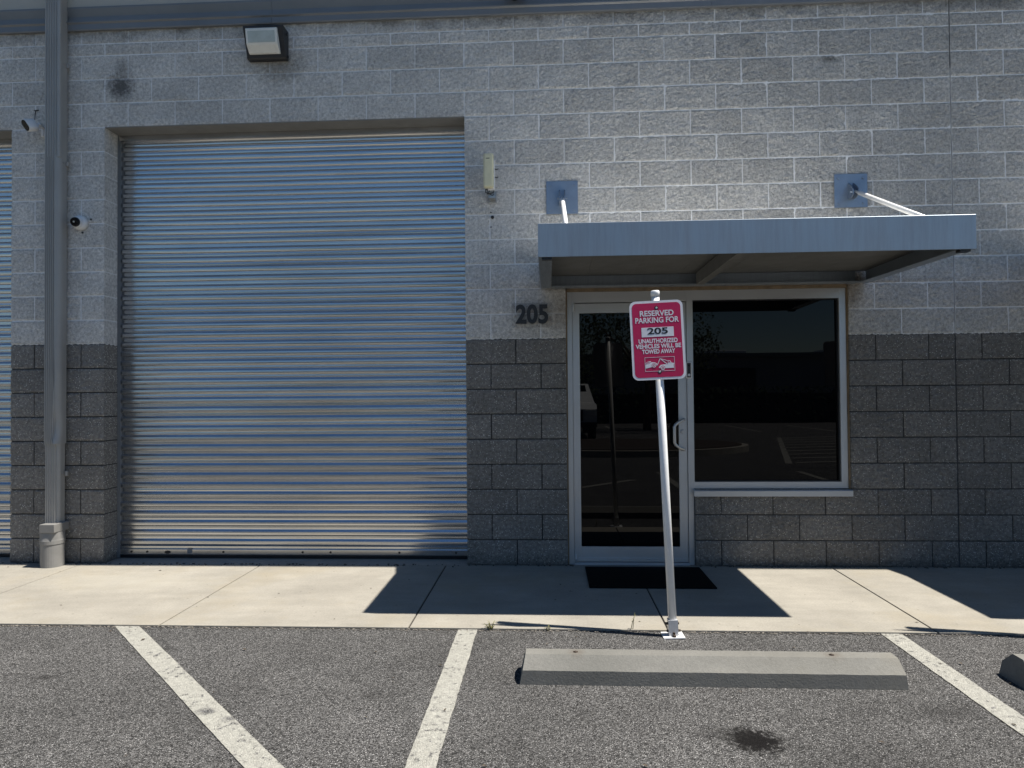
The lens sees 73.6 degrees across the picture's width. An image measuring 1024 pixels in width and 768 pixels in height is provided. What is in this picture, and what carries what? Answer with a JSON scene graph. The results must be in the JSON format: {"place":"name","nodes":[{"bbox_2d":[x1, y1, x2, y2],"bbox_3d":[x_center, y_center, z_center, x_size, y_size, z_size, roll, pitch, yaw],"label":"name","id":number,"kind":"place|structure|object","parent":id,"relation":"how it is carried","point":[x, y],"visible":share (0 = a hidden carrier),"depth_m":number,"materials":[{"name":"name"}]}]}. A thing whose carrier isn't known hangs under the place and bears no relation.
{"place":"outdoors","nodes":[
{"label":"outdoors","id":0,"kind":"place"},
{"bbox_2d":[0,557,1012,567],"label":"apron","id":1,"kind":"object","parent":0,"point":[262,561],"depth_m":5.73,"materials":[{"name":"concrete"}]},
{"bbox_2d":[0,0,1023,567],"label":"commercial building","id":2,"kind":"structure","parent":1,"relation":"on","point":[302,282],"depth_m":5.58,"materials":[{"name":"grey concrete"}]},
{"bbox_2d":[0,139,11,556],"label":"roller door","id":3,"kind":"structure","parent":2,"relation":"in","point":[5,144],"depth_m":6.01,"materials":[{"name":"metal"}]},
{"bbox_2d":[21,110,44,136],"bbox_3d":[-3.996,-2.205,5.718,0.115,0.236,0.168,-1,-1,3],"label":"bullet camera","id":4,"kind":"object","parent":2,"relation":"attached to","point":[31,125],"visible":0.92,"depth_m":5.68,"materials":[{"name":"white plastic"}]},
{"bbox_2d":[39,0,69,567],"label":"downspout","id":5,"kind":"object","parent":2,"relation":"attached to","point":[53,527],"visible":1,"depth_m":5.67,"materials":[{"name":"grey metal"}]},
{"bbox_2d":[70,215,91,233],"bbox_3d":[-3.612,-1.341,5.716,0.155,0.150,0.104,-1,-1,3],"label":"dome camera","id":6,"kind":"object","parent":2,"relation":"attached to","point":[80,222],"visible":1,"depth_m":5.72,"materials":[{"name":"white plastic"}]},
{"bbox_2d":[243,25,288,62],"bbox_3d":[-2.026,-2.803,5.628,0.346,0.240,0.156,-1,-1,3],"label":"wall light","id":7,"kind":"object","parent":2,"relation":"attached to","point":[266,43],"visible":1,"depth_m":5.59,"materials":[{"name":"black paint"}]},
{"bbox_2d":[117,126,467,558],"bbox_3d":[-1.886,-0.355,5.875,3.088,3.676,0.080,-1,-1,3],"label":"roller door","id":8,"kind":"structure","parent":2,"relation":"in","point":[291,305],"depth_m":5.87,"materials":[{"name":"metal"}]},
{"bbox_2d":[483,153,497,202],"bbox_3d":[-0.165,-1.655,5.506,0.117,0.355,0.165,-1,-1,3],"label":"wireless antenna","id":9,"kind":"object","parent":2,"relation":"attached to","point":[489,169],"visible":1,"depth_m":5.43,"materials":[{"name":"beige plastic"}]},
{"bbox_2d":[513,304,550,323],"bbox_3d":[0.161,-0.555,5.539,0.330,0.200,0.029,-1,-1,3],"label":"unit number","id":10,"kind":"object","parent":2,"relation":"attached to","point":[534,308],"visible":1,"depth_m":5.53,"materials":[{"name":"black plastic"}]},
{"bbox_2d":[572,302,688,562],"bbox_3d":[0.953,0.386,5.525,0.914,2.113,0.117,-1,-1,3],"label":"entrance door","id":11,"kind":"structure","parent":2,"relation":"in","point":[618,514],"depth_m":5.55,"materials":[{"name":"black glass"}]},
{"bbox_2d":[686,362,691,378],"bbox_3d":[1.419,-0.110,5.497,0.048,0.134,0.024,-1,-1,3],"label":"doorbell","id":12,"kind":"object","parent":2,"relation":"attached to","point":[688,370],"visible":0.96,"depth_m":5.49,"materials":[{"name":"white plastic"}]},
{"bbox_2d":[538,173,976,288],"bbox_3d":[1.485,-1.212,4.792,2.590,0.907,1.398,-1,-1,3],"label":"entrance canopy","id":13,"kind":"object","parent":2,"relation":"attached to","point":[774,251],"visible":1,"depth_m":4.15,"materials":[{"name":"grey metal"}]},
{"bbox_2d":[691,288,848,487],"bbox_3d":[2.060,0.037,5.528,1.210,1.593,0.110,-1,-1,3],"label":"window","id":14,"kind":"structure","parent":2,"relation":"in","point":[769,366],"depth_m":5.51,"materials":[{"name":"black glass"}]},
{"bbox_2d":[0,625,1022,637],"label":"edge gravel","id":15,"kind":"structure","parent":0,"point":[694,632],"depth_m":4.02,"materials":[{"name":"grey gravel"}]},
{"bbox_2d":[0,626,1023,767],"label":"parking lot","id":16,"kind":"structure","parent":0,"point":[86,697],"depth_m":3.03,"materials":[{"name":"grey asphalt"}]},
{"bbox_2d":[116,626,284,767],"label":"hatch line","id":17,"kind":"object","parent":16,"relation":"on","point":[241,743],"visible":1,"depth_m":3.07,"materials":[{"name":"white paint"}]},
{"bbox_2d":[405,629,476,767],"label":"parking line","id":18,"kind":"object","parent":16,"relation":"on","point":[427,744],"visible":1,"depth_m":3.04,"materials":[{"name":"white paint"}]},
{"bbox_2d":[629,290,685,638],"bbox_3d":[0.872,0.448,3.949,0.305,1.984,0.110,-3,-2,3],"label":"parking sign","id":19,"kind":"object","parent":16,"relation":"on","point":[657,338],"visible":1,"depth_m":3.94,"materials":[{"name":"red metal"}]},
{"bbox_2d":[520,648,908,689],"bbox_3d":[0.944,1.367,3.327,1.806,0.125,0.207,-1,-1,3],"label":"wheel stop","id":20,"kind":"object","parent":16,"relation":"on","point":[762,669],"visible":1,"depth_m":3.25,"materials":[{"name":"concrete"}]},
{"bbox_2d":[882,634,1023,735],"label":"parking line","id":21,"kind":"object","parent":16,"relation":"on","point":[999,709],"visible":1,"depth_m":3.23,"materials":[{"name":"white paint"}]},
{"bbox_2d":[999,654,1023,688],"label":"wheel stop","id":22,"kind":"object","parent":16,"relation":"on","point":[1012,668],"visible":1,"depth_m":3.26,"materials":[{"name":"concrete"}]},
{"bbox_2d":[0,563,1023,634],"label":"sidewalk","id":23,"kind":"structure","parent":0,"point":[897,600],"depth_m":4.61,"materials":[{"name":"concrete"}]},
{"bbox_2d":[484,620,496,629],"bbox_3d":[-0.130,1.423,4.036,0.082,0.056,0.053,-1,-1,3],"label":"weed","id":24,"kind":"object","parent":23,"relation":"on","point":[490,627],"visible":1,"depth_m":4.04,"materials":[{"name":"green plant"}]},
{"bbox_2d":[1,562,1016,568],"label":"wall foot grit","id":25,"kind":"structure","parent":23,"relation":"on","point":[516,565],"depth_m":5.53,"materials":[{"name":"grey gravel"}]},
{"bbox_2d":[585,566,716,588],"bbox_3d":[1.008,1.440,5.111,0.893,0.011,0.580,-1,-1,3],"label":"door mat","id":26,"kind":"object","parent":23,"relation":"on","point":[644,577],"depth_m":5.06,"materials":[{"name":"black rubber"}]},
{"bbox_2d":[6,566,1023,635],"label":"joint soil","id":27,"kind":"structure","parent":0,"point":[541,630],"depth_m":4.05,"materials":[{"name":"brown soil"}]}
]}

